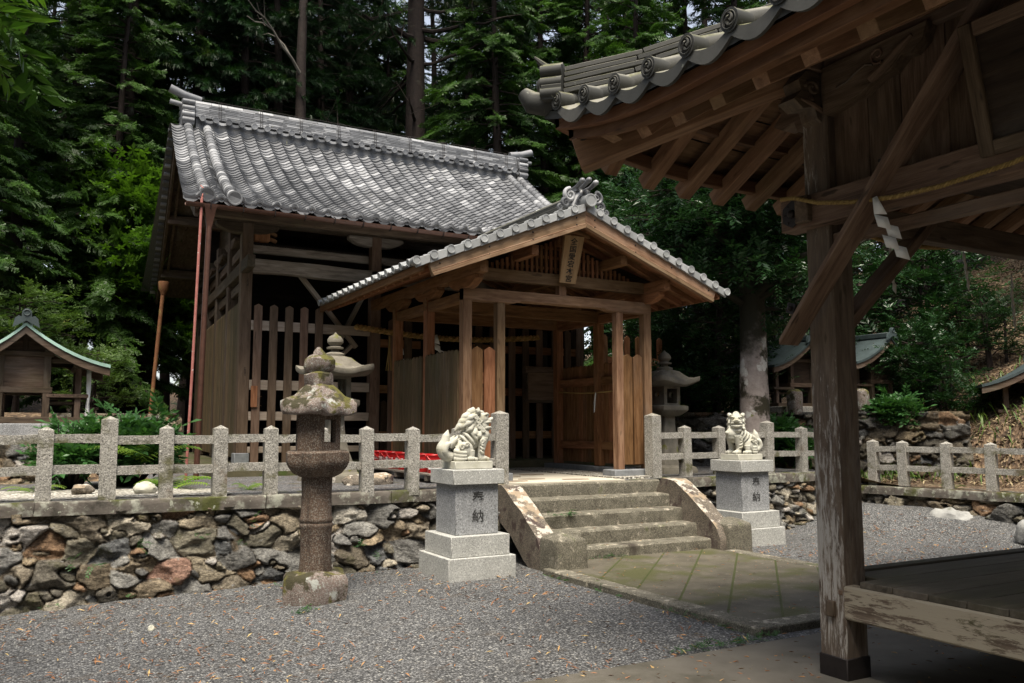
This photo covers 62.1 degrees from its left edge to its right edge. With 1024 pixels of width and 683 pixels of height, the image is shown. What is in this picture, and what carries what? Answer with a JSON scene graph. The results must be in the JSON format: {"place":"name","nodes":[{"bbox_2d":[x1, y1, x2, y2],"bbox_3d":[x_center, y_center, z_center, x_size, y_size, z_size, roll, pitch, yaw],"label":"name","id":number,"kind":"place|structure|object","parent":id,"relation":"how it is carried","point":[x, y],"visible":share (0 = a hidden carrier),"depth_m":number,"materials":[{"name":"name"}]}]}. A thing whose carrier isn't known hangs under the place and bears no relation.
{"place":"outdoors","nodes":[
{"label":"outdoors","id":0,"kind":"place"},
{"bbox_2d":[1,0,877,385],"label":"sky","id":1,"kind":"structure","parent":0,"point":[689,9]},
{"bbox_2d":[0,502,1023,682],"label":"gravel yard","id":2,"kind":"structure","parent":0,"point":[370,635],"depth_m":6.95,"materials":[{"name":"gravel"}]},
{"bbox_2d":[0,0,68,115],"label":"leafy tree","id":3,"kind":"object","parent":2,"relation":"on","point":[22,87],"visible":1,"depth_m":5.16,"materials":[{"name":"plant"}]},
{"bbox_2d":[0,486,500,615],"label":"rubble wall","id":4,"kind":"structure","parent":2,"relation":"on","point":[41,543],"depth_m":8.79,"materials":[{"name":"stone"}]},
{"bbox_2d":[0,411,508,507],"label":"stone fence","id":5,"kind":"object","parent":4,"relation":"on","point":[109,440],"visible":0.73,"depth_m":9.10,"materials":[{"name":"stone"}]},
{"bbox_2d":[280,347,356,605],"bbox_3d":[-1.908,1.348,8.289,0.822,2.605,0.734,-1,-6,11],"label":"stone lantern","id":6,"kind":"object","parent":2,"relation":"on","point":[315,462],"visible":0.98,"depth_m":8.12,"materials":[{"name":"stone"}]},
{"bbox_2d":[37,509,780,654],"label":"weeds","id":7,"kind":"object","parent":2,"relation":"on","point":[691,646],"visible":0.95,"depth_m":7.54,"materials":[{"name":"green plant"}]},
{"bbox_2d":[419,460,515,582],"bbox_3d":[-0.500,2.003,9.401,0.800,1.355,0.800,3,-7,-29],"label":"pedestal","id":8,"kind":"object","parent":2,"relation":"on","point":[466,540],"visible":0.99,"depth_m":9.16,"materials":[{"name":"stone"}]},
{"bbox_2d":[436,407,492,461],"bbox_3d":[-0.524,1.030,9.464,0.684,0.603,0.307,3,-7,-29],"label":"guardian lion","id":9,"kind":"object","parent":8,"relation":"on","point":[473,426],"visible":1,"depth_m":9.39},
{"bbox_2d":[0,506,1021,682],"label":"fallen needles","id":10,"kind":"object","parent":2,"relation":"on","point":[270,656],"visible":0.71,"depth_m":6.75,"materials":[{"name":"plant"}]},
{"bbox_2d":[498,478,725,570],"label":"stone steps","id":11,"kind":"structure","parent":2,"relation":"on","point":[617,522],"depth_m":10.91,"materials":[{"name":"stone"}]},
{"bbox_2d":[543,549,820,636],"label":"path kerb","id":12,"kind":"structure","parent":2,"relation":"on","point":[782,624],"depth_m":7.38,"materials":[{"name":"stone"}]},
{"bbox_2d":[720,517,752,551],"bbox_3d":[2.851,2.614,11.091,0.414,0.647,0.415,3,-7,-29],"label":"bollard","id":13,"kind":"object","parent":2,"relation":"on","point":[738,532],"visible":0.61,"depth_m":10.93,"materials":[{"name":"stone"}]},
{"bbox_2d":[657,471,816,529],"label":"rubble wall","id":14,"kind":"structure","parent":2,"relation":"on","point":[792,497],"depth_m":13.57,"materials":[{"name":"stone"}]},
{"bbox_2d":[644,413,813,477],"bbox_3d":[3.764,1.663,13.538,4.203,1.006,0.238,4,-7,-32],"label":"stone fence","id":15,"kind":"object","parent":14,"relation":"on","point":[684,455],"visible":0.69,"depth_m":12.89,"materials":[{"name":"stone"}]},
{"bbox_2d":[710,453,785,546],"bbox_3d":[3.252,2.265,11.983,0.800,1.355,0.800,3,-7,-29],"label":"pedestal","id":16,"kind":"object","parent":2,"relation":"on","point":[742,486],"visible":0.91,"depth_m":11.77,"materials":[{"name":"stone"}]},
{"bbox_2d":[725,411,762,453],"bbox_3d":[3.287,1.297,12.091,0.670,0.603,0.357,3,-7,-29],"label":"guardian lion","id":17,"kind":"object","parent":16,"relation":"on","point":[741,437],"visible":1,"depth_m":11.95},
{"bbox_2d":[522,625,1023,682],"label":"pavilion slab","id":18,"kind":"structure","parent":2,"relation":"on","point":[789,667],"depth_m":5.65,"materials":[{"name":"concrete"}]},
{"bbox_2d":[518,0,1023,681],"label":"wooden pavilion","id":19,"kind":"structure","parent":18,"relation":"on","point":[862,102],"depth_m":5.46,"materials":[{"name":"brown wood"}]},
{"bbox_2d":[780,155,1023,204],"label":"straw rope","id":20,"kind":"object","parent":19,"relation":"attached to","point":[933,187],"visible":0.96,"depth_m":4.86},
{"bbox_2d":[872,196,909,259],"bbox_3d":[2.252,-0.673,5.059,0.146,0.417,0.030,-11,-9,20],"label":"paper streamer","id":21,"kind":"object","parent":20,"relation":"hanging from","point":[892,232],"visible":1,"depth_m":5.06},
{"bbox_2d":[957,0,1023,157],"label":"framed tablet","id":22,"kind":"object","parent":19,"relation":"attached to","point":[991,44],"visible":1,"depth_m":4.47,"materials":[{"name":"brown wood"}]},
{"bbox_2d":[861,484,1023,523],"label":"rubble wall","id":23,"kind":"structure","parent":2,"relation":"on","point":[1002,506],"depth_m":13.20,"materials":[{"name":"stone"}]},
{"bbox_2d":[867,439,1023,491],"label":"stone fence","id":24,"kind":"object","parent":23,"relation":"on","point":[991,470],"visible":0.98,"depth_m":13.44,"materials":[{"name":"stone"}]},
{"bbox_2d":[930,507,972,520],"bbox_3d":[6.737,2.785,12.972,0.541,0.516,0.739,4,-7,-37],"label":"boulder","id":25,"kind":"object","parent":2,"relation":"on","point":[951,512],"visible":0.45,"depth_m":12.90,"materials":[{"name":"stone"}]},
{"bbox_2d":[0,249,1023,502],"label":"terrace","id":26,"kind":"structure","parent":0,"point":[286,485],"depth_m":15.06,"materials":[{"name":"brown soil"}]},
{"bbox_2d":[0,444,59,483],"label":"retaining wall","id":27,"kind":"structure","parent":26,"relation":"on","point":[10,456],"depth_m":11.19,"materials":[{"name":"stone"}]},
{"bbox_2d":[0,423,79,434],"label":"base slab","id":28,"kind":"structure","parent":26,"relation":"on","point":[15,429],"depth_m":11.85,"materials":[{"name":"grey stone"}]},
{"bbox_2d":[0,308,110,423],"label":"wayside shrine","id":29,"kind":"object","parent":28,"relation":"on","point":[30,355],"visible":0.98,"depth_m":12.24,"materials":[{"name":"brown wood"}]},
{"bbox_2d":[0,0,83,383],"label":"cypress tree","id":30,"kind":"object","parent":26,"relation":"on","point":[15,186],"visible":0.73,"depth_m":18.52,"materials":[{"name":"plant"}]},
{"bbox_2d":[0,274,94,412],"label":"leafy shrub","id":31,"kind":"object","parent":26,"relation":"on","point":[10,312],"visible":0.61,"depth_m":17.09,"materials":[{"name":"green plant"}]},
{"bbox_2d":[0,0,128,412],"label":"cypress tree","id":32,"kind":"object","parent":26,"relation":"on","point":[47,154],"visible":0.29,"depth_m":19.85,"materials":[{"name":"plant"}]},
{"bbox_2d":[15,406,122,489],"bbox_3d":[-5.286,1.284,10.165,1.189,1.028,1.241,-1,-6,6],"label":"glossy bush","id":33,"kind":"object","parent":26,"relation":"on","point":[68,454],"visible":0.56,"depth_m":10.00,"materials":[{"name":"green plant"}]},
{"bbox_2d":[0,0,168,412],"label":"cypress tree","id":34,"kind":"object","parent":26,"relation":"on","point":[62,45],"visible":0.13,"depth_m":21.96,"materials":[{"name":"plant"}]},
{"bbox_2d":[23,0,178,412],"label":"forest tree","id":35,"kind":"object","parent":26,"relation":"on","point":[63,114],"visible":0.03,"depth_m":24.03,"materials":[{"name":"plant"}]},
{"bbox_2d":[52,334,150,412],"bbox_3d":[-8.646,1.106,17.850,1.918,2.655,2.434,4,-7,-32],"label":"leafy shrub","id":36,"kind":"object","parent":26,"relation":"on","point":[119,374],"visible":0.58,"depth_m":17.90,"materials":[{"name":"green plant"}]},
{"bbox_2d":[7,0,197,413],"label":"cypress tree","id":37,"kind":"object","parent":26,"relation":"on","point":[96,301],"visible":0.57,"depth_m":20.58,"materials":[{"name":"plant"}]},
{"bbox_2d":[23,140,197,413],"bbox_3d":[-9.318,-0.759,21.582,6.675,8.297,6.757,-2,-6,23],"label":"maple tree","id":38,"kind":"object","parent":26,"relation":"on","point":[141,193],"visible":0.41,"depth_m":20.10,"materials":[{"name":"green plant"}]},
{"bbox_2d":[3,0,223,413],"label":"forest tree","id":39,"kind":"object","parent":26,"relation":"on","point":[85,91],"visible":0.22,"depth_m":23.08,"materials":[{"name":"plant"}]},
{"bbox_2d":[0,488,231,500],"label":"pebble bed","id":40,"kind":"object","parent":26,"relation":"on","point":[30,495],"visible":0.63,"depth_m":9.12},
{"bbox_2d":[51,0,194,413],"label":"cypress tree","id":41,"kind":"object","parent":26,"relation":"on","point":[153,11],"visible":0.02,"depth_m":23.72,"materials":[{"name":"plant"}]},
{"bbox_2d":[62,391,200,485],"bbox_3d":[-4.888,1.245,10.853,1.742,1.239,1.673,3,-7,-29],"label":"glossy bush","id":42,"kind":"object","parent":26,"relation":"on","point":[135,424],"visible":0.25,"depth_m":10.55,"materials":[{"name":"green plant"}]},
{"bbox_2d":[64,0,240,118],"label":"forest tree","id":43,"kind":"object","parent":26,"relation":"on","point":[166,81],"visible":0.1,"depth_m":24.31,"materials":[{"name":"plant"}]},
{"bbox_2d":[79,0,271,451],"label":"cedar tree","id":44,"kind":"object","parent":26,"relation":"on","point":[199,88],"visible":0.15,"depth_m":23.24,"materials":[{"name":"green plant"}]},
{"bbox_2d":[156,0,332,321],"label":"cedar tree","id":45,"kind":"object","parent":26,"relation":"on","point":[250,29],"visible":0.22,"depth_m":23.62,"materials":[{"name":"green plant"}]},
{"bbox_2d":[186,0,344,109],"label":"cedar tree","id":46,"kind":"object","parent":26,"relation":"on","point":[267,45],"visible":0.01,"depth_m":28.76,"materials":[{"name":"green plant"}]},
{"bbox_2d":[191,0,362,129],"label":"cedar tree","id":47,"kind":"object","parent":26,"relation":"on","point":[282,12],"visible":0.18,"depth_m":24.87,"materials":[{"name":"green plant"}]},
{"bbox_2d":[247,0,307,119],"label":"dead tree","id":48,"kind":"object","parent":26,"relation":"on","point":[299,64],"visible":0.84,"depth_m":23.30,"materials":[{"name":"brown wood"}]},
{"bbox_2d":[249,0,394,133],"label":"cedar tree","id":49,"kind":"object","parent":26,"relation":"on","point":[356,77],"visible":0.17,"depth_m":26.79,"materials":[{"name":"green plant"}]},
{"bbox_2d":[295,332,374,482],"bbox_3d":[-2.461,0.952,11.748,0.922,2.169,0.923,3,-7,-31],"label":"stone lantern","id":50,"kind":"object","parent":26,"relation":"on","point":[345,370],"visible":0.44,"depth_m":11.64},
{"bbox_2d":[295,0,431,132],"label":"cedar tree","id":51,"kind":"object","parent":26,"relation":"on","point":[350,94],"visible":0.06,"depth_m":30.01,"materials":[{"name":"green plant"}]},
{"bbox_2d":[341,472,393,485],"bbox_3d":[-1.854,1.821,10.968,0.714,0.253,0.398,3,-7,-29],"label":"boulder","id":52,"kind":"object","parent":26,"relation":"on","point":[383,478],"visible":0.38,"depth_m":10.86,"materials":[{"name":"stone"}]},
{"bbox_2d":[333,0,439,141],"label":"cedar tree","id":53,"kind":"object","parent":26,"relation":"on","point":[398,61],"visible":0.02,"depth_m":34.44,"materials":[{"name":"green plant"}]},
{"bbox_2d":[355,0,428,138],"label":"forest tree","id":54,"kind":"object","parent":26,"relation":"on","point":[390,72],"visible":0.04,"depth_m":32.41,"materials":[{"name":"plant"}]},
{"bbox_2d":[174,452,638,476],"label":"platform","id":55,"kind":"structure","parent":26,"relation":"on","point":[521,462],"depth_m":14.97,"materials":[{"name":"stone"}]},
{"bbox_2d":[141,84,583,479],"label":"hall","id":56,"kind":"structure","parent":55,"relation":"on","point":[300,217],"depth_m":16.14,"materials":[{"name":"grey wood"}]},
{"bbox_2d":[149,281,168,413],"bbox_3d":[-7.534,0.119,18.131,0.306,2.832,0.220,3,-7,-29],"label":"drain pipe","id":57,"kind":"object","parent":56,"relation":"attached to","point":[163,287],"visible":0.99,"depth_m":18.12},
{"bbox_2d":[184,185,203,478],"bbox_3d":[-4.505,-0.141,12.105,0.103,4.329,0.186,0,-6,4],"label":"conduit pole","id":58,"kind":"object","parent":56,"relation":"attached to","point":[194,325],"visible":0.86,"depth_m":12.05,"materials":[{"name":"metal"}]},
{"bbox_2d":[354,324,539,342],"bbox_3d":[-1.068,-0.102,15.217,3.648,0.230,0.117,3,-7,-29],"label":"sacred rope","id":59,"kind":"object","parent":56,"relation":"hanging from","point":[373,329],"visible":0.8,"depth_m":15.11,"materials":[{"name":"wicker"}]},
{"bbox_2d":[604,334,661,394],"bbox_3d":[2.413,1.101,16.868,1.600,2.418,0.070,3,-7,-29],"label":"wooden fence","id":60,"kind":"object","parent":55,"relation":"on","point":[627,347],"visible":0.17,"depth_m":16.89,"materials":[{"name":"brown wood"}]},
{"bbox_2d":[308,0,541,148],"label":"cedar tree","id":61,"kind":"object","parent":26,"relation":"on","point":[414,77],"visible":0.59,"depth_m":26.12,"materials":[{"name":"green plant"}]},
{"bbox_2d":[382,0,479,142],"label":"forest tree","id":62,"kind":"object","parent":26,"relation":"on","point":[434,68],"visible":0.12,"depth_m":34.23,"materials":[{"name":"plant"}]},
{"bbox_2d":[391,0,534,147],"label":"forest tree","id":63,"kind":"object","parent":26,"relation":"on","point":[448,96],"visible":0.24,"depth_m":30.31,"materials":[{"name":"plant"}]},
{"bbox_2d":[425,0,552,169],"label":"forest tree","id":64,"kind":"object","parent":26,"relation":"on","point":[476,119],"visible":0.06,"depth_m":30.97,"materials":[{"name":"plant"}]},
{"bbox_2d":[417,0,578,191],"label":"cypress tree","id":65,"kind":"object","parent":26,"relation":"on","point":[526,74],"visible":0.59,"depth_m":25.50,"materials":[{"name":"plant"}]},
{"bbox_2d":[317,177,729,480],"bbox_3d":[-0.012,0.019,13.476,5.172,4.205,4.534,3,-7,-29],"label":"entrance porch","id":66,"kind":"object","parent":26,"relation":"on","point":[625,273],"visible":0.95,"depth_m":12.53,"materials":[{"name":"brown wood"}]},
{"bbox_2d":[523,366,563,402],"bbox_3d":[0.928,0.816,15.754,1.600,0.660,0.100,3,-7,-29],"label":"notice board","id":67,"kind":"object","parent":66,"relation":"attached to","point":[539,384],"visible":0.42,"depth_m":15.47,"materials":[{"name":"brown wood"}]},
{"bbox_2d":[559,230,589,283],"bbox_3d":[0.850,-1.211,12.057,0.460,0.745,0.293,3,-7,-29],"label":"name board","id":68,"kind":"object","parent":66,"relation":"attached to","point":[571,254],"visible":0.98,"depth_m":12.06,"materials":[{"name":"brown wood"}]},
{"bbox_2d":[470,0,612,201],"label":"forest tree","id":69,"kind":"object","parent":26,"relation":"on","point":[541,53],"visible":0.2,"depth_m":27.51,"materials":[{"name":"plant"}]},
{"bbox_2d":[509,469,624,484],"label":"porch floor","id":70,"kind":"structure","parent":26,"relation":"on","point":[553,478],"depth_m":11.99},
{"bbox_2d":[509,467,652,478],"bbox_3d":[0.993,2.178,13.548,0.700,0.205,3.200,3,-7,-29],"label":"pebble strip","id":71,"kind":"object","parent":26,"relation":"on","point":[571,472],"visible":0.29,"depth_m":13.29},
{"bbox_2d":[505,0,665,347],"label":"forest tree","id":72,"kind":"object","parent":26,"relation":"on","point":[581,60],"visible":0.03,"depth_m":30.12,"materials":[{"name":"plant"}]},
{"bbox_2d":[520,0,654,359],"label":"cypress tree","id":73,"kind":"object","parent":26,"relation":"on","point":[574,35],"visible":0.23,"depth_m":27.05,"materials":[{"name":"plant"}]},
{"bbox_2d":[583,168,731,358],"bbox_3d":[3.933,-1.391,23.185,6.044,8.954,5.342,-2,-6,21],"label":"evergreen tree","id":74,"kind":"object","parent":26,"relation":"on","point":[612,179],"visible":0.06,"depth_m":23.39,"materials":[{"name":"green plant"}]},
{"bbox_2d":[582,0,736,405],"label":"cypress tree","id":75,"kind":"object","parent":26,"relation":"on","point":[649,32],"visible":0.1,"depth_m":24.42,"materials":[{"name":"plant"}]},
{"bbox_2d":[636,351,699,473],"bbox_3d":[2.513,1.196,13.920,0.893,2.102,0.896,3,-7,-31],"label":"stone lantern","id":76,"kind":"object","parent":26,"relation":"on","point":[667,380],"visible":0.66,"depth_m":13.74,"materials":[{"name":"stone"}]},
{"bbox_2d":[610,312,726,411],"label":"sapling","id":77,"kind":"object","parent":26,"relation":"on","point":[653,338],"visible":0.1,"depth_m":18.04,"materials":[{"name":"plant"}]},
{"bbox_2d":[584,177,801,400],"bbox_3d":[3.516,-0.691,19.132,5.363,6.617,5.358,5,-7,-38],"label":"evergreen tree","id":78,"kind":"object","parent":26,"relation":"on","point":[686,342],"visible":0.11,"depth_m":18.35,"materials":[{"name":"green plant"}]},
{"bbox_2d":[651,358,738,443],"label":"sapling","id":79,"kind":"object","parent":26,"relation":"on","point":[688,394],"visible":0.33,"depth_m":16.67,"materials":[{"name":"plant"}]},
{"bbox_2d":[625,0,779,411],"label":"cypress tree","id":80,"kind":"object","parent":26,"relation":"on","point":[677,8],"visible":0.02,"depth_m":27.09,"materials":[{"name":"plant"}]},
{"bbox_2d":[656,0,767,402],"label":"cypress tree","id":81,"kind":"object","parent":26,"relation":"on","point":[736,3],"visible":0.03,"depth_m":26.36,"materials":[{"name":"plant"}]},
{"bbox_2d":[631,210,807,411],"bbox_3d":[4.455,-0.072,17.415,4.154,5.940,4.291,1,-6,-13],"label":"evergreen tree","id":82,"kind":"object","parent":26,"relation":"on","point":[718,343],"visible":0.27,"depth_m":16.99,"materials":[{"name":"green plant"}]},
{"bbox_2d":[596,165,903,470],"bbox_3d":[4.016,-1.055,15.210,6.346,7.521,6.131,3,-7,-29],"label":"old tree","id":83,"kind":"object","parent":26,"relation":"on","point":[739,230],"visible":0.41,"depth_m":14.55,"materials":[{"name":"green plant"}]},
{"bbox_2d":[729,406,812,411],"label":"base slab","id":84,"kind":"structure","parent":26,"relation":"on","point":[783,408],"depth_m":16.77,"materials":[{"name":"stone"}]},
{"bbox_2d":[721,332,812,407],"bbox_3d":[5.441,0.613,17.615,1.670,1.540,1.713,3,-7,-29],"label":"wayside shrine","id":85,"kind":"object","parent":84,"relation":"on","point":[798,363],"visible":0.47,"depth_m":17.20,"materials":[{"name":"brown wood"}]},
{"bbox_2d":[770,410,804,449],"bbox_3d":[4.913,1.655,15.668,1.194,0.807,1.106,3,-7,-29],"label":"glossy bush","id":86,"kind":"object","parent":26,"relation":"on","point":[787,424],"visible":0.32,"depth_m":15.36,"materials":[{"name":"green plant"}]},
{"bbox_2d":[674,220,904,404],"bbox_3d":[5.881,-1.074,18.691,4.274,7.164,4.836,4,-7,-36],"label":"evergreen tree","id":87,"kind":"object","parent":26,"relation":"on","point":[808,331],"visible":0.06,"depth_m":18.03,"materials":[{"name":"green plant"}]},
{"bbox_2d":[774,418,813,467],"bbox_3d":[5.091,1.837,15.428,1.070,0.925,1.117,-1,-6,6],"label":"glossy bush","id":88,"kind":"object","parent":26,"relation":"on","point":[785,444],"visible":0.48,"depth_m":15.30,"materials":[{"name":"green plant"}]},
{"bbox_2d":[691,207,916,402],"bbox_3d":[7.087,-0.587,20.992,5.640,6.965,5.646,-2,-6,18],"label":"evergreen tree","id":89,"kind":"object","parent":26,"relation":"on","point":[805,390],"visible":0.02,"depth_m":20.26,"materials":[{"name":"green plant"}]},
{"bbox_2d":[675,411,973,480],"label":"retaining wall","id":90,"kind":"structure","parent":26,"relation":"on","point":[934,428],"depth_m":15.49,"materials":[{"name":"stone"}]},
{"bbox_2d":[786,389,802,414],"bbox_3d":[5.397,1.149,16.219,0.259,0.498,0.263,3,-7,-29],"label":"stone marker","id":91,"kind":"object","parent":90,"relation":"on","point":[794,397],"visible":0.96,"depth_m":16.12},
{"bbox_2d":[861,383,936,427],"bbox_3d":[7.146,1.248,15.943,1.366,0.972,1.312,3,-7,-29],"label":"glossy bush","id":92,"kind":"object","parent":90,"relation":"on","point":[889,406],"visible":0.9,"depth_m":15.55,"materials":[{"name":"green plant"}]},
{"bbox_2d":[855,333,940,399],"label":"sapling","id":93,"kind":"object","parent":26,"relation":"on","point":[892,367],"visible":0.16,"depth_m":17.28,"materials":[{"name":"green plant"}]},
{"bbox_2d":[774,288,1023,484],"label":"grass","id":94,"kind":"structure","parent":26,"relation":"on","point":[980,417],"depth_m":15.32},
{"bbox_2d":[852,240,971,389],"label":"evergreen tree","id":95,"kind":"object","parent":26,"relation":"on","point":[882,260],"visible":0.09,"depth_m":20.19,"materials":[{"name":"green plant"}]},
{"bbox_2d":[873,306,972,395],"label":"sapling","id":96,"kind":"object","parent":26,"relation":"on","point":[929,315],"visible":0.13,"depth_m":18.07,"materials":[{"name":"plant"}]},
{"bbox_2d":[870,316,979,410],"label":"sapling","id":97,"kind":"object","parent":26,"relation":"on","point":[923,334],"visible":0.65,"depth_m":16.77,"materials":[{"name":"plant"}]},
{"bbox_2d":[855,245,1020,389],"bbox_3d":[9.302,-0.418,19.388,3.607,4.152,3.578,-1,-6,7],"label":"evergreen tree","id":98,"kind":"object","parent":26,"relation":"on","point":[923,273],"visible":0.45,"depth_m":18.80,"materials":[{"name":"green plant"}]},
{"bbox_2d":[862,257,1023,486],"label":"leaf litter","id":99,"kind":"object","parent":26,"relation":"on","point":[973,363],"visible":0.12,"depth_m":16.91,"materials":[{"name":"brown plant"}]},
{"bbox_2d":[893,344,995,410],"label":"sapling","id":100,"kind":"object","parent":26,"relation":"on","point":[965,400],"visible":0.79,"depth_m":16.60,"materials":[{"name":"green plant"}]},
{"bbox_2d":[924,262,1008,362],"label":"sapling","id":101,"kind":"object","parent":26,"relation":"on","point":[954,303],"visible":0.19,"depth_m":19.72,"materials":[{"name":"plant"}]},
{"bbox_2d":[944,280,1023,370],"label":"sapling","id":102,"kind":"object","parent":26,"relation":"on","point":[989,312],"visible":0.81,"depth_m":18.37,"materials":[{"name":"plant"}]},
{"bbox_3d":[7.302,1.398,17.717,1.600,0.160,1.700,3,-7,-29],"label":"base slab","id":103,"kind":"object","parent":26,"relation":"on","visible":0},
{"bbox_2d":[855,327,911,398],"bbox_3d":[7.073,0.548,17.669,1.670,1.540,1.713,3,-7,-29],"label":"wayside shrine","id":104,"kind":"object","parent":103,"relation":"on","point":[871,354],"visible":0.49,"depth_m":17.21,"materials":[{"name":"grey wood"}]},
{"bbox_3d":[10.165,1.927,16.099,1.400,0.320,1.500,-2,-6,21],"label":"base slab","id":105,"kind":"object","parent":26,"relation":"on","visible":0},
{"bbox_2d":[969,357,1023,412],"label":"wayside shrine","id":106,"kind":"object","parent":105,"relation":"on","point":[1004,383],"visible":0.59,"depth_m":15.69,"materials":[{"name":"brown wood"}]},
{"bbox_2d":[569,548,819,621],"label":"path","id":107,"kind":"structure","parent":0,"point":[798,586],"depth_m":8.70,"materials":[{"name":"stone"}]},
{"bbox_2d":[540,531,587,571],"bbox_3d":[0.574,2.452,9.494,0.414,0.647,0.415,3,-7,-29],"label":"bollard","id":108,"kind":"object","parent":107,"relation":"on","point":[562,550],"visible":0.69,"depth_m":9.36,"materials":[{"name":"stone"}]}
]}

